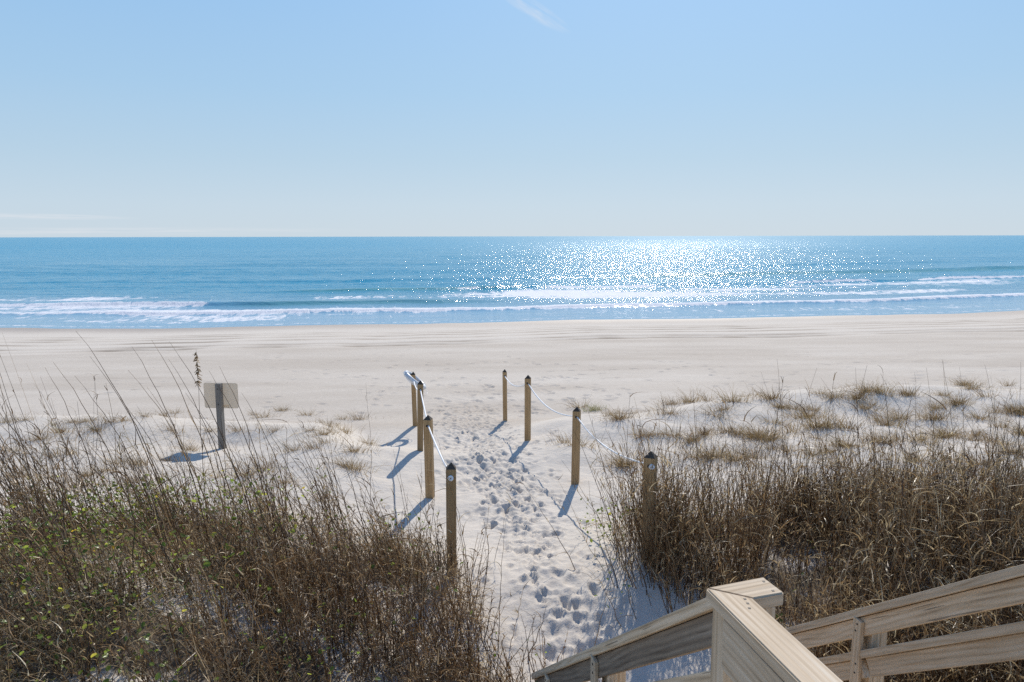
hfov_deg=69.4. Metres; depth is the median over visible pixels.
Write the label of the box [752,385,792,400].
grass tuft
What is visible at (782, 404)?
grass tuft
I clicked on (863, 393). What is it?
grass tuft
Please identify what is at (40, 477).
sea oat stalk
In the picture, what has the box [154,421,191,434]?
grass tuft
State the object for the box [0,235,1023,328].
sea water
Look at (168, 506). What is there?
sea oat stalk
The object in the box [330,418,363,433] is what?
grass tuft
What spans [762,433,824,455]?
grass tuft
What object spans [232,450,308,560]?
sea oat stalk
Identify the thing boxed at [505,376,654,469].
guide rope
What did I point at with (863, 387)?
grass tuft
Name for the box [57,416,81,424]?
grass tuft
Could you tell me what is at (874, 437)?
grass tuft
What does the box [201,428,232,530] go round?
sea oat stalk
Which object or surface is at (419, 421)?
rope post
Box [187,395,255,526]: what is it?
sea oat stalk
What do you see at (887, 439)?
grass tuft
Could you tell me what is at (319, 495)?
sea oat stalk
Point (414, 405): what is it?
rope post
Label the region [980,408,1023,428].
grass tuft
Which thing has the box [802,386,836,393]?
grass tuft
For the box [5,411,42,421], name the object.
grass tuft
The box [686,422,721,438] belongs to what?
grass tuft
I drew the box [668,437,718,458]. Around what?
grass tuft
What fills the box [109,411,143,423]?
grass tuft
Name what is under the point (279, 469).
sea oat stalk
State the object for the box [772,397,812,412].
grass tuft
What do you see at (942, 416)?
grass tuft
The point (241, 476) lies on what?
sea oat stalk
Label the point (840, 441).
grass tuft
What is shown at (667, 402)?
grass tuft
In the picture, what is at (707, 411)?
grass tuft
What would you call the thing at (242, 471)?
grass tuft
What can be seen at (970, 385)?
grass tuft
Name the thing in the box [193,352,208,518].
sea oat stalk
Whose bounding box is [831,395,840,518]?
sea oat stalk
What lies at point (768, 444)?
grass tuft
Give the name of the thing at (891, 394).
grass tuft
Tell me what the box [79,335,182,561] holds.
sea oat stalk
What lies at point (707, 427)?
grass tuft
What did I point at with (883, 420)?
grass tuft
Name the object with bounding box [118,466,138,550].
sea oat stalk
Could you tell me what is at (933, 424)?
sea oat stalk
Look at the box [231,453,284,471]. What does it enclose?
grass tuft
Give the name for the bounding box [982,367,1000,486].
sea oat stalk
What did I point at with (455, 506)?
sea oat stalk
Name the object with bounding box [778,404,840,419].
grass tuft
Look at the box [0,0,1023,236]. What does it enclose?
sky
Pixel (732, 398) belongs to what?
grass tuft
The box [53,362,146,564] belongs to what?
sea oat stalk
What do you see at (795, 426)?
grass tuft
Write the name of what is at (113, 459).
grass tuft
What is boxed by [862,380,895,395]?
grass tuft
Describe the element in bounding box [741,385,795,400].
grass tuft
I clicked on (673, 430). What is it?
grass tuft
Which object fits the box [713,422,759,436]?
grass tuft
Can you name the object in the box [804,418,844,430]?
grass tuft
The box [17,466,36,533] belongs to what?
sea oat stalk
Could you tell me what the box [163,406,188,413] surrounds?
grass tuft
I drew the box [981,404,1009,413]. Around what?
grass tuft
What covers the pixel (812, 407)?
grass tuft
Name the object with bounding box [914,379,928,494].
sea oat stalk
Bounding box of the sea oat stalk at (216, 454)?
[169,360,256,541]
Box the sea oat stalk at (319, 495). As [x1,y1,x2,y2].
[293,432,336,543]
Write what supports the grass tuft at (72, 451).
on the beach sand
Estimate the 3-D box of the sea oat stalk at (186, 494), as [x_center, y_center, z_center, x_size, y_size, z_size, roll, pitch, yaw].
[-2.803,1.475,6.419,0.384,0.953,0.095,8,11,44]
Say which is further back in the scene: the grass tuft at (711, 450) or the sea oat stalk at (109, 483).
the grass tuft at (711, 450)
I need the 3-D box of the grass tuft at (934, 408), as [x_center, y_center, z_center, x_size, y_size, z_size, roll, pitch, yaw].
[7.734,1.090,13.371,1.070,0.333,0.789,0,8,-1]
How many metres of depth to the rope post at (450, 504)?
6.69 m
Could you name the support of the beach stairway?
on the beach sand
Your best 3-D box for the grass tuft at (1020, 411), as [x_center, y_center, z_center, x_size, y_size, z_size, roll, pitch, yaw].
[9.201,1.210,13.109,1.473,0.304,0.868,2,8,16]
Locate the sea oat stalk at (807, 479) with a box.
[792,393,814,561]
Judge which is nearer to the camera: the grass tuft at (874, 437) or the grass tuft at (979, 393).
the grass tuft at (874, 437)
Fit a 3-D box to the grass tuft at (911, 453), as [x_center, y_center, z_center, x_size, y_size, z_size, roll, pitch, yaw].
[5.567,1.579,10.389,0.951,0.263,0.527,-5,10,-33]
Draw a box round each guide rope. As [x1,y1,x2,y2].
[413,381,453,480]
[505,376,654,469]
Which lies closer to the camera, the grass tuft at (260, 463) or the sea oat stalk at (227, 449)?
the sea oat stalk at (227, 449)
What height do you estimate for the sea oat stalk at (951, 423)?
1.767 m
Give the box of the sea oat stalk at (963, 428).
[956,367,975,489]
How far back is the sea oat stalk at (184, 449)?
6.77 m
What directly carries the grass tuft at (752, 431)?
on the beach sand
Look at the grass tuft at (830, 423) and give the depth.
12.17 m
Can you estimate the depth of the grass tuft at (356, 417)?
15.29 m
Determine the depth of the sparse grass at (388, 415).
11.70 m
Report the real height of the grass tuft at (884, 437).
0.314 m
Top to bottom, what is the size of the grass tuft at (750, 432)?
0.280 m
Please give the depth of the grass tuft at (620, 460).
10.55 m
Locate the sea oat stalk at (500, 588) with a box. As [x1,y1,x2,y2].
[482,522,505,649]
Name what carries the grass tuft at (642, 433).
on the beach sand
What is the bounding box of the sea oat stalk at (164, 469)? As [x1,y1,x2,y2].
[102,401,193,546]
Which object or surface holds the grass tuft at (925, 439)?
on the beach sand
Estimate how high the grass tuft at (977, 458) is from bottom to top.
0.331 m
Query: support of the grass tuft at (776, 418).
on the beach sand
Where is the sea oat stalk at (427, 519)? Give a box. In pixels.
[415,480,447,583]
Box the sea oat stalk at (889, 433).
[883,382,892,481]
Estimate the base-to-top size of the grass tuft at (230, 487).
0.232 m
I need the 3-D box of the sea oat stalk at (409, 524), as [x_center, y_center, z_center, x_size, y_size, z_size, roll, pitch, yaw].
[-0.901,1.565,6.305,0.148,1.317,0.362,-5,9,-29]
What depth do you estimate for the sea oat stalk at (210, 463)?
5.75 m
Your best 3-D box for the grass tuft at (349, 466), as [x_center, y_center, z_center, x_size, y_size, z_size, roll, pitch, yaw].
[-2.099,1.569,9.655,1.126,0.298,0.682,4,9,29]
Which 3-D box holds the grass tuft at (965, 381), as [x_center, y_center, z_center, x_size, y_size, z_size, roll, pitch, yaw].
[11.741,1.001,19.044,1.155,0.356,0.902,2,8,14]
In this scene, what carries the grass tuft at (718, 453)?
on the beach sand
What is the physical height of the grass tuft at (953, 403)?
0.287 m
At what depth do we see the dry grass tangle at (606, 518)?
6.44 m
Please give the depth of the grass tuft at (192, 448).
11.69 m
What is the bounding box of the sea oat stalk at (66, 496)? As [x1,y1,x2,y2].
[35,428,89,548]
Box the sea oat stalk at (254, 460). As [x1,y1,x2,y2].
[209,371,278,548]
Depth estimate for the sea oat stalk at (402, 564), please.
5.96 m
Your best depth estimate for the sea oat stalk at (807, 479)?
6.69 m
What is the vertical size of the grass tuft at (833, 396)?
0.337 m
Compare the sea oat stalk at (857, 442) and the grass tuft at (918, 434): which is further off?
the grass tuft at (918, 434)
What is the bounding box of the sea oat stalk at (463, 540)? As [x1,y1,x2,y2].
[444,468,473,603]
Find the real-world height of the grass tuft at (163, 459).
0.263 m
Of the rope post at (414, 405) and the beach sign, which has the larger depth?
the rope post at (414, 405)
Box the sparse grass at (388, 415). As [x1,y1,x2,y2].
[0,380,1023,498]
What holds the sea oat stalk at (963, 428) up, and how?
on the beach sand
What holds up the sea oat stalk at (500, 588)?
on the beach sand
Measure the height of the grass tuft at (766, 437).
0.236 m
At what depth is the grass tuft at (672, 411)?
12.91 m
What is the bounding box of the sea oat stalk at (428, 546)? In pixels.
[406,495,442,600]
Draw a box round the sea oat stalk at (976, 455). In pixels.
[971,415,985,535]
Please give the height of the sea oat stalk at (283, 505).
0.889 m
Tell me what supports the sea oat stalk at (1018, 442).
on the beach sand
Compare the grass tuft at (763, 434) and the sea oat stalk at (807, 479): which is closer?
the sea oat stalk at (807, 479)
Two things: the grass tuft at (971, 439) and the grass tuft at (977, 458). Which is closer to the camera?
the grass tuft at (977, 458)
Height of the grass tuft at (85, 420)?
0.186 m
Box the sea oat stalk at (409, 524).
[393,450,417,584]
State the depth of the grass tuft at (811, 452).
10.54 m
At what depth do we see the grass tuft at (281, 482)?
9.16 m
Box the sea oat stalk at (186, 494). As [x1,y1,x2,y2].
[171,454,199,545]
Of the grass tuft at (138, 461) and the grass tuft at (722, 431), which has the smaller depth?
the grass tuft at (138, 461)
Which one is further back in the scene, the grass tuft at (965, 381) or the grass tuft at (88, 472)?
the grass tuft at (965, 381)
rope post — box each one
[411,372,416,425]
[417,380,422,450]
[423,415,434,498]
[446,462,456,575]
[502,369,506,420]
[524,375,530,440]
[571,407,580,484]
[641,451,656,561]
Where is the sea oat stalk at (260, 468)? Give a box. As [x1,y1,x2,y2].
[220,368,287,554]
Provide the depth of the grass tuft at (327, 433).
11.46 m
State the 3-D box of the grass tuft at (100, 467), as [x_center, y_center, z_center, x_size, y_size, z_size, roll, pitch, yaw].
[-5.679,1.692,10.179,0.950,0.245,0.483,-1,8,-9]
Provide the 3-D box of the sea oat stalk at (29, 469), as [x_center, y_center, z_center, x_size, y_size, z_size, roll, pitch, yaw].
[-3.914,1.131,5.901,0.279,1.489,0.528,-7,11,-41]
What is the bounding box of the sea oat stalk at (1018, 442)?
[1011,397,1023,501]
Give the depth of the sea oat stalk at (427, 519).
6.56 m
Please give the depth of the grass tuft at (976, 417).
12.93 m
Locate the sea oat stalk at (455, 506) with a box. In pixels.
[426,432,467,583]
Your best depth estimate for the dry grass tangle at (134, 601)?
5.28 m
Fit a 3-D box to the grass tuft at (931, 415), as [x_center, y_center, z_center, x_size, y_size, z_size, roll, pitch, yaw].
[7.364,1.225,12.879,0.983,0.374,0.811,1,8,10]
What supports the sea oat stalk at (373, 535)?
on the beach sand
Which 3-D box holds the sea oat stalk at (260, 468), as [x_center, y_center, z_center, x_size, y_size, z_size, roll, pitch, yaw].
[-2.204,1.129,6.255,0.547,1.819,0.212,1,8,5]
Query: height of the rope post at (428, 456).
1.400 m
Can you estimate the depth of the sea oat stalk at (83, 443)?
7.07 m
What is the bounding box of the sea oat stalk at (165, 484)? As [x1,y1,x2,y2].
[142,440,180,534]
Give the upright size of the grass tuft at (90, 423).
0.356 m
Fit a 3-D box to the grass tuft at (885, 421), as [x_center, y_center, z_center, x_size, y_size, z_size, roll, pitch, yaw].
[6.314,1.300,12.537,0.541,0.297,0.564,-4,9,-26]
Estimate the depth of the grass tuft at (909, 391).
14.07 m
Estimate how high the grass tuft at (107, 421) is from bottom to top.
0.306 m
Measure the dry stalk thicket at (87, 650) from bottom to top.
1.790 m
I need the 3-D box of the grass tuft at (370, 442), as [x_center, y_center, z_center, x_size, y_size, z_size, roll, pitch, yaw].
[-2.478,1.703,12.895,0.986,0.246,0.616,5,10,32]
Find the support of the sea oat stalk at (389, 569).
on the beach sand
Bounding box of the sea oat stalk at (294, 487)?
[261,418,314,561]
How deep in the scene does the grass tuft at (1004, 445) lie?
10.90 m
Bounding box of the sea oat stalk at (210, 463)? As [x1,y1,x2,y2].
[152,341,242,584]
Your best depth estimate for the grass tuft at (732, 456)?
10.60 m
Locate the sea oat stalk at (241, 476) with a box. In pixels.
[219,427,257,540]
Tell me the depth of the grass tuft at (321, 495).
8.64 m
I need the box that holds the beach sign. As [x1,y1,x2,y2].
[203,383,238,448]
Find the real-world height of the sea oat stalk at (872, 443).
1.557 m
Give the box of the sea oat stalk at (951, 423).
[942,361,956,483]
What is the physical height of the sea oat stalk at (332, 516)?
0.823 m
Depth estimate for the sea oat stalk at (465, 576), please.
5.98 m
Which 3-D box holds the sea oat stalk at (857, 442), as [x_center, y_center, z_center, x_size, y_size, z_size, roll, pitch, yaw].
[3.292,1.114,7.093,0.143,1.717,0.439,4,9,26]
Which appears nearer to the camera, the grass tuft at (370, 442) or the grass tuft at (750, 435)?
the grass tuft at (750, 435)
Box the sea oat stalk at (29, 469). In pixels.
[0,388,49,560]
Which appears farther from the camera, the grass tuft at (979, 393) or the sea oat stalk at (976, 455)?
the grass tuft at (979, 393)
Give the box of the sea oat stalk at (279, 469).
[243,395,297,532]
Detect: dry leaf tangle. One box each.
[0,405,529,681]
[511,411,1023,681]
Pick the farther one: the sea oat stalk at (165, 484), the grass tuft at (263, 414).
the grass tuft at (263, 414)
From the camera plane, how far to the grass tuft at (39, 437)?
11.51 m
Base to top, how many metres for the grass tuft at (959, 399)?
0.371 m
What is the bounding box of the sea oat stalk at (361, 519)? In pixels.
[338,452,389,587]
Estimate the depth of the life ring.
13.76 m
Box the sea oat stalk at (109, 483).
[95,435,118,539]
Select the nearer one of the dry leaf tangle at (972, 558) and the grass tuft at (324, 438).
the dry leaf tangle at (972, 558)
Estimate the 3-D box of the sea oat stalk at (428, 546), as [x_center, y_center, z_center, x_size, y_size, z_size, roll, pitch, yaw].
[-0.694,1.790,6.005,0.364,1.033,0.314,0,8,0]
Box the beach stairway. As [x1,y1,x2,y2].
[531,564,1023,681]
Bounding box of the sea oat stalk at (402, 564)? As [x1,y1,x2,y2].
[385,512,410,612]
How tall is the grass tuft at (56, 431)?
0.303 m
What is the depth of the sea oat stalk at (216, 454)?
6.66 m
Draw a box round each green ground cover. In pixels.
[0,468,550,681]
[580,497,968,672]
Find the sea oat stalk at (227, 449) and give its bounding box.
[171,344,258,548]
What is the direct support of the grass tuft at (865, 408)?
on the beach sand
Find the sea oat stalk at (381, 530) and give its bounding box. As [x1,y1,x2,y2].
[360,473,393,587]
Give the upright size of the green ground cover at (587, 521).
0.582 m
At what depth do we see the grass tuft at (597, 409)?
15.97 m
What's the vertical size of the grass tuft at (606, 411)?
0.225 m
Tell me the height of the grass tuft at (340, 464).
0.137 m
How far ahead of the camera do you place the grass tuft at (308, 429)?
11.76 m
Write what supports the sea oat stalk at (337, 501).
on the beach sand
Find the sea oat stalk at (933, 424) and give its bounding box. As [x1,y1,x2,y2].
[924,368,939,487]
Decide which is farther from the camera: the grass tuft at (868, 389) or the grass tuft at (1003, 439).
the grass tuft at (868, 389)
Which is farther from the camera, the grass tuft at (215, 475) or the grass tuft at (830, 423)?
the grass tuft at (830, 423)
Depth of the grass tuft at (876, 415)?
12.79 m
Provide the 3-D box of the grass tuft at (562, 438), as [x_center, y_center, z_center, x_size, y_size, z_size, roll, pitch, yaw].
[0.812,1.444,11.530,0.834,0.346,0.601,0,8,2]
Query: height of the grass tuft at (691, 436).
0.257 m
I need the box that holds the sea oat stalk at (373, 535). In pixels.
[360,498,376,598]
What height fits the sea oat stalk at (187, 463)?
1.904 m
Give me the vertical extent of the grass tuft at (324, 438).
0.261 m
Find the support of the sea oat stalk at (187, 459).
on the beach sand
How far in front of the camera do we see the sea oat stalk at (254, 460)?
6.58 m
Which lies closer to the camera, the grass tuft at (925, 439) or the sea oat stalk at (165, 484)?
the sea oat stalk at (165, 484)
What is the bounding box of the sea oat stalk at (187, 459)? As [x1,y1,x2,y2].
[128,370,222,554]
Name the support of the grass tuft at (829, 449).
on the beach sand
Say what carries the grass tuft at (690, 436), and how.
on the beach sand
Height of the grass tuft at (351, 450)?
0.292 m
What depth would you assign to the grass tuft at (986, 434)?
11.68 m
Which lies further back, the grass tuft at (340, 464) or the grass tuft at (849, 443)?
the grass tuft at (849, 443)
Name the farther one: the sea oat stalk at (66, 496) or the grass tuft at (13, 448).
the grass tuft at (13, 448)
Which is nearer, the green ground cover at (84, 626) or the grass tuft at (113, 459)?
the green ground cover at (84, 626)
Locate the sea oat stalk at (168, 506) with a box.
[91,358,184,561]
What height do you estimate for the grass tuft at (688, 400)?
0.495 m
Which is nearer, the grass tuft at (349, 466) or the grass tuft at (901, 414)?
the grass tuft at (349, 466)
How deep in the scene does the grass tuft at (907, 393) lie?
14.01 m
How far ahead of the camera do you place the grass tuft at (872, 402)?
13.54 m
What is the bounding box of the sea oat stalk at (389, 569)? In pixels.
[375,526,395,624]
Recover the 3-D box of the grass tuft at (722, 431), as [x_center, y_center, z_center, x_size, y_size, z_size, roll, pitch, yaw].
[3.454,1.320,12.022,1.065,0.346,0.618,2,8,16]
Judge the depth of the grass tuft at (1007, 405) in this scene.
13.40 m
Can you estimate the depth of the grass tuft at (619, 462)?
10.55 m
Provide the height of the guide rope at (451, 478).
0.557 m
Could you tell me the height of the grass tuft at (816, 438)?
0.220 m
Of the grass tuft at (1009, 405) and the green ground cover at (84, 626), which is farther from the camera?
the grass tuft at (1009, 405)
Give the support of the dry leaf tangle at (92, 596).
on the beach sand
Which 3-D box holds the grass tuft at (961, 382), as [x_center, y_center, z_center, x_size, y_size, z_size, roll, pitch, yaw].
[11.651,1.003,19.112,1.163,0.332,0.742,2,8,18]
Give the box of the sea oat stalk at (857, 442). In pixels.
[852,383,858,524]
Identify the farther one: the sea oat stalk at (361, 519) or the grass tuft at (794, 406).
the grass tuft at (794, 406)
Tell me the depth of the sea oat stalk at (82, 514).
5.80 m
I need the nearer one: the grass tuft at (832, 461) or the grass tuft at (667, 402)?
the grass tuft at (832, 461)
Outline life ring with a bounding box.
[404,370,426,393]
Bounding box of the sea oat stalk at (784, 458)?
[777,363,790,528]
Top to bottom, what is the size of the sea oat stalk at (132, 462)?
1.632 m
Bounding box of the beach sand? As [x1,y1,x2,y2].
[0,310,1023,681]
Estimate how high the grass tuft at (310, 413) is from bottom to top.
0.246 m
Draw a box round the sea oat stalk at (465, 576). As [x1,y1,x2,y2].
[455,527,471,628]
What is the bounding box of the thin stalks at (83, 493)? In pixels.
[0,333,581,681]
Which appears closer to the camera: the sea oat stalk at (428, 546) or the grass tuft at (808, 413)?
the sea oat stalk at (428, 546)
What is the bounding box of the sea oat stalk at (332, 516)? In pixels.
[316,481,339,547]
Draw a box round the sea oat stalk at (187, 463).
[132,347,215,567]
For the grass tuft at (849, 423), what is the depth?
12.13 m
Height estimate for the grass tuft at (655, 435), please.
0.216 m
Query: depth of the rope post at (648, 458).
6.71 m
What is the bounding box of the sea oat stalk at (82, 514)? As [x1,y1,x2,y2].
[54,449,95,567]
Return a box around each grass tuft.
[0,409,32,422]
[2,438,27,454]
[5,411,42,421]
[19,432,63,440]
[37,422,80,433]
[50,441,95,455]
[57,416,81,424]
[64,413,113,423]
[67,457,131,472]
[67,461,109,477]
[74,414,109,433]
[89,408,133,425]
[98,450,136,464]
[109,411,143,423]
[122,448,155,468]
[150,449,181,461]
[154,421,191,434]
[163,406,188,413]
[174,439,211,451]
[198,465,239,478]
[207,477,259,495]
[208,454,275,479]
[225,413,256,432]
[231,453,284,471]
[243,408,284,419]
[257,422,284,433]
[262,472,303,486]
[267,436,308,452]
[274,405,289,411]
[288,425,348,436]
[289,430,340,450]
[291,407,321,416]
[294,423,322,431]
[304,487,348,502]
[307,429,347,443]
[313,415,339,427]
[315,437,380,454]
[320,451,386,475]
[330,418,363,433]
[330,456,353,467]
[342,408,372,420]
[356,434,389,444]
[545,428,586,443]
[549,426,607,448]
[557,396,602,408]
[581,400,606,411]
[588,450,642,469]
[590,406,620,415]
[590,441,658,472]
[591,409,640,420]
[599,408,640,422]
[619,424,668,438]
[641,399,691,418]
[642,425,669,437]
[655,395,680,405]
[655,421,694,438]
[666,426,722,444]
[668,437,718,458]
[669,429,708,443]
[673,387,712,405]
[678,436,740,459]
[683,440,753,464]
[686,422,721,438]
[690,387,725,401]
[690,421,732,432]
[691,383,755,405]
[694,416,756,433]
[696,402,738,420]
[701,400,745,411]
[708,437,767,466]
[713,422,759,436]
[714,391,753,402]
[716,420,807,440]
[728,420,780,436]
[729,417,806,443]
[731,435,781,459]
[732,429,776,439]
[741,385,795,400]
[745,407,805,424]
[746,436,786,452]
[749,427,779,443]
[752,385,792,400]
[762,394,794,409]
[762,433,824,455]
[764,408,826,433]
[765,395,798,409]
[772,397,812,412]
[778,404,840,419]
[779,398,837,419]
[779,405,851,433]
[779,406,848,430]
[788,441,836,458]
[790,401,831,412]
[791,427,834,439]
[795,438,856,456]
[799,428,875,447]
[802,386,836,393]
[802,448,864,469]
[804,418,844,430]
[804,431,881,449]
[808,385,874,402]
[813,409,882,433]
[831,393,896,412]
[835,385,881,400]
[837,379,896,394]
[837,392,879,400]
[842,381,879,394]
[851,428,911,446]
[854,408,913,428]
[854,430,897,443]
[859,399,885,405]
[860,409,903,422]
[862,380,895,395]
[866,430,901,445]
[867,403,939,424]
[869,412,898,426]
[874,388,909,397]
[878,419,945,444]
[884,380,930,396]
[888,385,932,397]
[892,444,932,463]
[902,428,969,446]
[902,444,931,463]
[903,404,959,421]
[903,420,996,441]
[913,396,968,412]
[914,402,966,422]
[915,415,975,441]
[920,437,990,461]
[924,387,966,397]
[928,393,988,406]
[931,388,982,405]
[941,377,986,386]
[945,380,1000,389]
[946,403,1015,421]
[946,421,1015,440]
[947,427,987,441]
[948,374,989,385]
[954,377,1016,399]
[954,441,1005,466]
[973,432,1023,453]
[974,432,1020,445]
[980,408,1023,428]
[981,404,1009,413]
[983,416,1023,436]
[984,394,1022,412]
[989,401,1023,418]
[995,401,1023,415]
[998,377,1022,385]
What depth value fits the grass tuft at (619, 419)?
12.45 m
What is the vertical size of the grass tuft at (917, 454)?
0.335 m
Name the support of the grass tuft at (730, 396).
on the beach sand
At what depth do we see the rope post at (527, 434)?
11.83 m
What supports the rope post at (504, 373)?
on the beach sand
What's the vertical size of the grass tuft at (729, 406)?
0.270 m
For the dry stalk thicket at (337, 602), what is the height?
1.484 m
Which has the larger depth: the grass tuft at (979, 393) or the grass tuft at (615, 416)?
the grass tuft at (979, 393)
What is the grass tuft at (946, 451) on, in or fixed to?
on the beach sand
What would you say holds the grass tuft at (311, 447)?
on the beach sand
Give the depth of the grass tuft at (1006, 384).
19.00 m
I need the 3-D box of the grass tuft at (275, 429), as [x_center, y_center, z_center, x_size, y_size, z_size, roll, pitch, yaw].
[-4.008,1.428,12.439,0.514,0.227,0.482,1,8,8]
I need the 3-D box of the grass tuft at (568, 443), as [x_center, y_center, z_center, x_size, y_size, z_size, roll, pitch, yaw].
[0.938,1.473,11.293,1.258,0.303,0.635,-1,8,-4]
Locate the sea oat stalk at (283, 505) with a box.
[262,462,294,549]
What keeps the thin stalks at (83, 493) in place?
on the beach sand
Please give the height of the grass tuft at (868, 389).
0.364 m
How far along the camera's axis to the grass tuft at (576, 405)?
16.33 m
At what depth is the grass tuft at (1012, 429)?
11.99 m
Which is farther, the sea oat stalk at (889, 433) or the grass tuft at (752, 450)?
the grass tuft at (752, 450)
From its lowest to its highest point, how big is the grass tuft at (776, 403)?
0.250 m
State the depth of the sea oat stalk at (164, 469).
6.48 m
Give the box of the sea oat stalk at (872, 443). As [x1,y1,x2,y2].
[865,388,876,515]
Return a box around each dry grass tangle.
[0,491,533,681]
[563,494,1011,681]
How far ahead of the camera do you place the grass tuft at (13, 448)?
11.00 m
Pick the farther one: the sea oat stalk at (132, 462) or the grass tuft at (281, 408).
the grass tuft at (281, 408)
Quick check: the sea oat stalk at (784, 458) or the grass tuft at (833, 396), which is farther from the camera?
the grass tuft at (833, 396)
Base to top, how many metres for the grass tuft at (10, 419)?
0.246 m
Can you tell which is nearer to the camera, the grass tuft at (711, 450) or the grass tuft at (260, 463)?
the grass tuft at (260, 463)
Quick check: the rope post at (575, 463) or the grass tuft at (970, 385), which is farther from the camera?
the grass tuft at (970, 385)
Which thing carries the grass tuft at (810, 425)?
on the beach sand
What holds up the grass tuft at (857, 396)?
on the beach sand
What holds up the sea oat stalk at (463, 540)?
on the beach sand
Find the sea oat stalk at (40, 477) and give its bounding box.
[0,413,64,534]
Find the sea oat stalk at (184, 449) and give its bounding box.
[147,387,215,536]
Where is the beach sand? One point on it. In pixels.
(484, 448)
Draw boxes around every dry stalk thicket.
[0,406,523,681]
[23,478,620,681]
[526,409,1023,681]
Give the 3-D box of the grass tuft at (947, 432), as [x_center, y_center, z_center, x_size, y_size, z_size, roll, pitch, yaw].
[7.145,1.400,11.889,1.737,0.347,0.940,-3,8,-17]
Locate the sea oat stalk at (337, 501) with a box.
[299,443,358,573]
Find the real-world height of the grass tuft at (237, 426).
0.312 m
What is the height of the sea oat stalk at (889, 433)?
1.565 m
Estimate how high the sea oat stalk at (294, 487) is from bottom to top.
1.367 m
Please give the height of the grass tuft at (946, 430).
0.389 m
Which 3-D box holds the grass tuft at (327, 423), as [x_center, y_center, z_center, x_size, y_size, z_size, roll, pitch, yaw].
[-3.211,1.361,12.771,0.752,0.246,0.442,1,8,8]
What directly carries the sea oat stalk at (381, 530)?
on the beach sand
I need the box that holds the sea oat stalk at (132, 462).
[75,376,162,539]
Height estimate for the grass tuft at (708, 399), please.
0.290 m
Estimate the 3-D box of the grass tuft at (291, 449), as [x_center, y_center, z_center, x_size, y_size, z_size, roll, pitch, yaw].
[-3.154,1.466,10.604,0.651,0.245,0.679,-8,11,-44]
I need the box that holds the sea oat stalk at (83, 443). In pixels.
[45,368,109,520]

